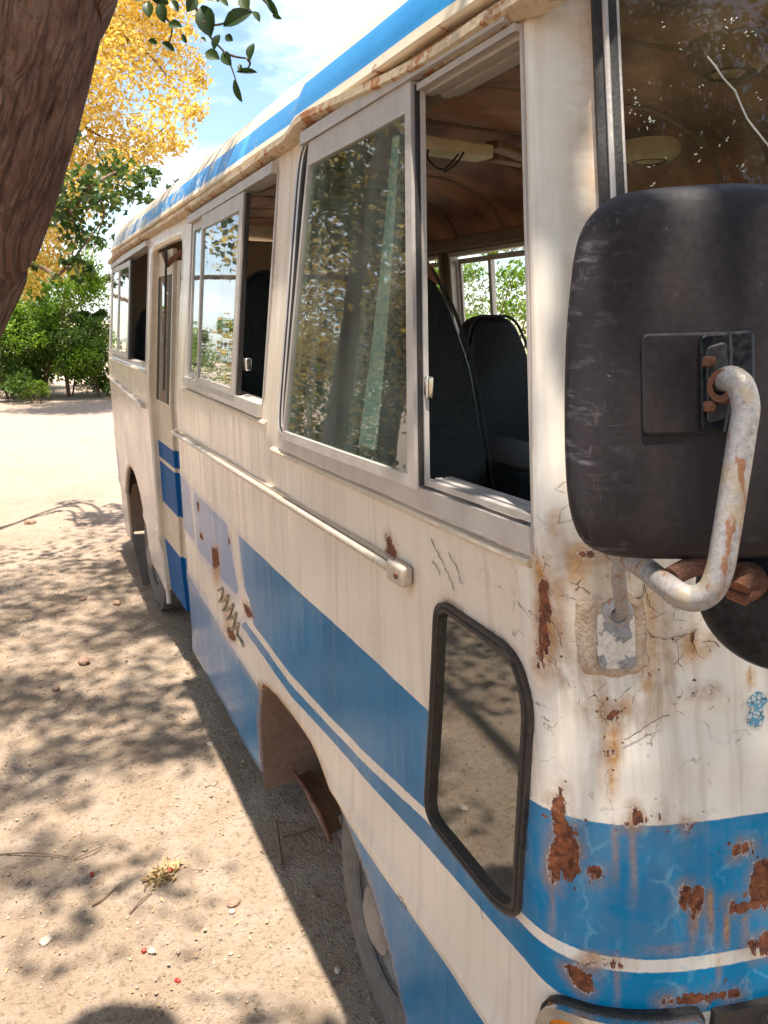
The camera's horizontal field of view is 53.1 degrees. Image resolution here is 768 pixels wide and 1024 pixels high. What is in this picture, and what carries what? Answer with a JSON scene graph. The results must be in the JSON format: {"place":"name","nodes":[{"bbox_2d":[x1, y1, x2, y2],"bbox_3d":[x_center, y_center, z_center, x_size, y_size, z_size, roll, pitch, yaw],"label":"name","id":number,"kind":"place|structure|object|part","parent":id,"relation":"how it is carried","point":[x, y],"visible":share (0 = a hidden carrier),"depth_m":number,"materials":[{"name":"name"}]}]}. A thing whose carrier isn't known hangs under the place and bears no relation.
{"place":"outdoors","nodes":[
{"label":"outdoors","id":0,"kind":"place"},
{"bbox_2d":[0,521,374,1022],"bbox_3d":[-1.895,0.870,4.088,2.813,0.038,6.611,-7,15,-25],"label":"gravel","id":1,"kind":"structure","parent":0,"point":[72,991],"depth_m":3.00,"materials":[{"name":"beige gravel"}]},
{"bbox_2d":[0,321,526,1023],"bbox_3d":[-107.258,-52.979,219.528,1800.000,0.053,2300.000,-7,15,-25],"label":"ground","id":2,"kind":"structure","parent":0,"point":[58,463],"depth_m":2.97,"materials":[{"name":"beige sand"}]},
{"bbox_2d":[0,288,60,391],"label":"bush","id":3,"kind":"object","parent":2,"relation":"on","point":[35,363],"visible":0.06,"depth_m":20.02,"materials":[{"name":"green plant"}]},
{"bbox_2d":[24,519,36,524],"bbox_3d":[-3.290,0.093,7.137,0.101,0.061,0.096,5,15,18],"label":"stone","id":4,"kind":"object","parent":2,"relation":"on","point":[29,521],"visible":1,"depth_m":7.11,"materials":[{"name":"beige stone"}]},
{"bbox_2d":[0,313,65,399],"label":"bush","id":5,"kind":"object","parent":2,"relation":"on","point":[8,338],"visible":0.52,"depth_m":17.64,"materials":[{"name":"green plant"}]},
{"bbox_2d":[17,380,50,402],"bbox_3d":[-8.002,-2.774,17.595,0.733,0.530,0.801,4,15,17],"label":"bush","id":6,"kind":"object","parent":2,"relation":"on","point":[41,384],"visible":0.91,"depth_m":17.53,"materials":[{"name":"green plant"}]},
{"bbox_2d":[0,852,67,856],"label":"twig","id":7,"kind":"object","parent":2,"relation":"on","point":[30,853],"visible":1,"depth_m":2.71,"materials":[{"name":"brown wood"}]},
{"bbox_2d":[0,299,73,391],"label":"bush","id":8,"kind":"object","parent":2,"relation":"on","point":[56,372],"visible":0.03,"depth_m":21.04,"materials":[{"name":"green plant"}]},
{"bbox_2d":[0,298,85,396],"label":"bush","id":9,"kind":"object","parent":2,"relation":"on","point":[38,346],"visible":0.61,"depth_m":17.96,"materials":[{"name":"green plant"}]},
{"bbox_2d":[39,935,52,946],"bbox_3d":[-1.029,1.304,2.340,0.034,0.026,0.044,5,15,18],"label":"stone","id":10,"kind":"object","parent":2,"relation":"on","point":[45,940],"visible":1,"depth_m":2.33,"materials":[{"name":"white stone"}]},
{"bbox_2d":[0,251,110,396],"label":"bush","id":11,"kind":"object","parent":2,"relation":"on","point":[67,293],"visible":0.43,"depth_m":18.29,"materials":[{"name":"green plant"}]},
{"bbox_2d":[52,685,59,690],"bbox_3d":[-1.683,0.904,3.939,0.048,0.032,0.036,11,18,38],"label":"stone","id":12,"kind":"object","parent":2,"relation":"on","point":[55,687],"visible":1,"depth_m":3.93,"materials":[{"name":"brown stone"}]},
{"bbox_2d":[48,308,110,397],"bbox_3d":[-6.835,-3.826,18.573,1.999,2.144,2.023,-1,14,-4],"label":"bush","id":13,"kind":"object","parent":2,"relation":"on","point":[81,330],"visible":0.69,"depth_m":18.10,"materials":[{"name":"green plant"}]},
{"bbox_2d":[50,273,110,375],"bbox_3d":[-8.039,-5.125,21.338,3.067,3.286,2.529,9,17,32],"label":"bush","id":14,"kind":"object","parent":2,"relation":"on","point":[108,278],"visible":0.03,"depth_m":21.55,"materials":[{"name":"green plant"}]},
{"bbox_2d":[78,657,89,664],"bbox_3d":[-1.662,0.823,4.253,0.069,0.037,0.062,13,19,42],"label":"stone","id":15,"kind":"object","parent":2,"relation":"on","point":[83,660],"visible":1,"depth_m":4.23,"materials":[{"name":"beige stone"}]},
{"bbox_2d":[73,846,102,859],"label":"twig","id":16,"kind":"object","parent":2,"relation":"on","point":[86,853],"visible":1,"depth_m":2.71,"materials":[{"name":"brown wood"}]},
{"bbox_2d":[29,123,178,286],"bbox_3d":[-3.990,-2.529,4.866,5.642,6.236,3.424,-7,15,-25],"label":"poplar","id":17,"kind":"object","parent":2,"relation":"on","point":[66,217],"visible":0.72,"depth_m":6.51,"materials":[{"name":"green plant"}]},
{"bbox_2d":[98,295,110,374],"bbox_3d":[-5.817,-4.428,19.797,3.749,2.733,3.303,6,15,24],"label":"bush","id":18,"kind":"object","parent":2,"relation":"on","point":[103,333],"depth_m":19.10,"materials":[{"name":"green plant"}]},
{"bbox_2d":[92,882,121,906],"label":"twig","id":19,"kind":"object","parent":2,"relation":"on","point":[98,901],"visible":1,"depth_m":2.50,"materials":[{"name":"brown wood"}]},
{"bbox_2d":[112,600,120,604],"bbox_3d":[-1.784,0.607,5.128,0.053,0.034,0.054,-1,14,-3],"label":"stone","id":20,"kind":"object","parent":2,"relation":"on","point":[116,602],"visible":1,"depth_m":5.11,"materials":[{"name":"beige stone"}]},
{"bbox_2d":[21,0,212,301],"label":"autumn tree","id":21,"kind":"object","parent":2,"relation":"on","point":[118,31],"visible":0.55,"depth_m":14.93,"materials":[{"name":"yellow plant"}]},
{"bbox_2d":[129,893,151,913],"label":"twig","id":22,"kind":"object","parent":2,"relation":"on","point":[130,912],"visible":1,"depth_m":2.48,"materials":[{"name":"brown wood"}]},
{"bbox_2d":[0,0,281,337],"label":"leaning tree","id":23,"kind":"object","parent":2,"relation":"on","point":[49,49],"visible":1,"depth_m":1.13,"materials":[{"name":"brown plant"}]},
{"bbox_2d":[148,947,155,953],"bbox_3d":[-0.697,1.317,2.304,0.023,0.015,0.021,-7,15,-25],"label":"stone","id":24,"kind":"object","parent":2,"relation":"on","point":[151,950],"visible":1,"depth_m":2.30,"materials":[{"name":"white stone"}]},
{"bbox_2d":[140,855,184,889],"bbox_3d":[-0.755,1.235,2.614,0.116,0.048,0.181,7,16,25],"label":"dry leaf tuft","id":25,"kind":"object","parent":2,"relation":"on","point":[163,871],"visible":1,"depth_m":2.62,"materials":[{"name":"yellow plant"}]},
{"bbox_2d":[174,978,180,982],"bbox_3d":[-0.590,1.343,2.198,0.024,0.017,0.012,7,16,26],"label":"berry","id":26,"kind":"object","parent":2,"relation":"on","point":[177,980],"visible":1,"depth_m":2.19,"materials":[{"name":"red food"}]},
{"bbox_2d":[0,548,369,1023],"bbox_3d":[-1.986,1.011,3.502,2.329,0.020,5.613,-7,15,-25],"label":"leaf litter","id":27,"kind":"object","parent":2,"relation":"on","point":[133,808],"visible":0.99,"depth_m":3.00,"materials":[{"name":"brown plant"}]},
{"bbox_2d":[227,898,239,907],"bbox_3d":[-0.488,1.268,2.493,0.045,0.020,0.034,-7,15,-25],"label":"stone","id":28,"kind":"object","parent":2,"relation":"on","point":[232,902],"visible":1,"depth_m":2.48,"materials":[{"name":"beige stone"}]},
{"bbox_2d":[274,819,282,864],"bbox_3d":[-0.378,1.180,2.749,0.014,0.062,0.181,-3,14,-14],"label":"stick","id":29,"kind":"object","parent":2,"relation":"on","point":[278,843],"visible":1,"depth_m":2.73,"materials":[{"name":"brown wood"}]},
{"bbox_2d":[281,827,315,837],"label":"twig","id":30,"kind":"object","parent":2,"relation":"on","point":[283,836],"visible":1,"depth_m":2.81,"materials":[{"name":"brown wood"}]},
{"bbox_2d":[311,893,317,898],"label":"stone","id":31,"kind":"object","parent":2,"relation":"on","point":[314,895],"visible":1,"depth_m":2.52,"materials":[{"name":"stone"}]},
{"bbox_2d":[334,965,340,973],"bbox_3d":[-0.135,1.333,2.236,0.020,0.017,0.026,-7,15,-25],"label":"stone","id":32,"kind":"object","parent":2,"relation":"on","point":[337,969],"visible":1,"depth_m":2.23,"materials":[{"name":"grey stone"}]},
{"bbox_2d":[107,0,767,1023],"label":"bus","id":33,"kind":"object","parent":2,"relation":"on","point":[477,606],"visible":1,"depth_m":1.50,"materials":[{"name":"paint"}]},
{"bbox_3d":[-1.627,-1.316,4.933,0.130,0.671,1.615,-7,15,-25],"label":"side window","id":34,"kind":"part","parent":33,"relation":"part of","materials":[{"name":"metal"}]},
{"bbox_3d":[-0.890,-0.412,4.100,0.570,1.890,0.730,-7,15,-25],"label":"door","id":35,"kind":"part","parent":33,"relation":"part of","materials":[{"name":"beige paint"}]},
{"bbox_3d":[-0.562,-0.765,2.754,0.138,0.716,1.173,-7,15,-25],"label":"side window","id":36,"kind":"part","parent":33,"relation":"part of","materials":[{"name":"metal"}]},
{"bbox_3d":[-1.038,-1.644,6.576,0.528,0.480,0.145,-7,15,-25],"label":"rear window","id":37,"kind":"part","parent":33,"relation":"part of","materials":[{"name":"clear glass"}]},
{"bbox_3d":[0.019,-0.456,1.595,0.174,0.808,1.218,-7,15,-25],"label":"side window","id":38,"kind":"part","parent":33,"relation":"part of","materials":[{"name":"metal"}]},
{"bbox_3d":[0.070,-1.506,5.716,0.129,0.660,1.618,-7,15,-25],"label":"side window","id":39,"kind":"part","parent":33,"relation":"part of","materials":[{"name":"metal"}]},
{"bbox_3d":[0.164,0.420,1.356,0.042,0.491,0.323,-7,15,-25],"label":"quarter window","id":40,"kind":"part","parent":33,"relation":"part of","materials":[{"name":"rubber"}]},
{"bbox_3d":[0.646,-1.212,4.538,0.130,0.670,0.870,-7,15,-25],"label":"side window","id":41,"kind":"part","parent":33,"relation":"part of","materials":[{"name":"metal"}]},
{"bbox_2d":[431,248,526,354],"bbox_3d":[2.200,-4.655,18.073,4.170,3.960,3.493,-7,15,-25],"label":"bush","id":42,"kind":"object","parent":2,"relation":"on","point":[474,300],"visible":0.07,"depth_m":17.36,"materials":[{"name":"green plant"}]},
{"bbox_2d":[434,247,526,351],"bbox_3d":[1.580,-2.442,11.051,3.545,3.083,3.160,5,15,20],"label":"bush","id":43,"kind":"object","parent":2,"relation":"on","point":[506,275],"visible":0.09,"depth_m":11.35,"materials":[{"name":"green plant"}]},
{"bbox_2d":[434,262,526,351],"bbox_3d":[2.120,-5.256,21.502,4.768,3.479,4.522,-7,15,-25],"label":"bush","id":44,"kind":"object","parent":2,"relation":"on","point":[469,274],"visible":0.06,"depth_m":20.65,"materials":[{"name":"green plant"}]},
{"bbox_2d":[24,0,525,320],"label":"sky","id":45,"kind":"structure","parent":0,"point":[288,48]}
]}

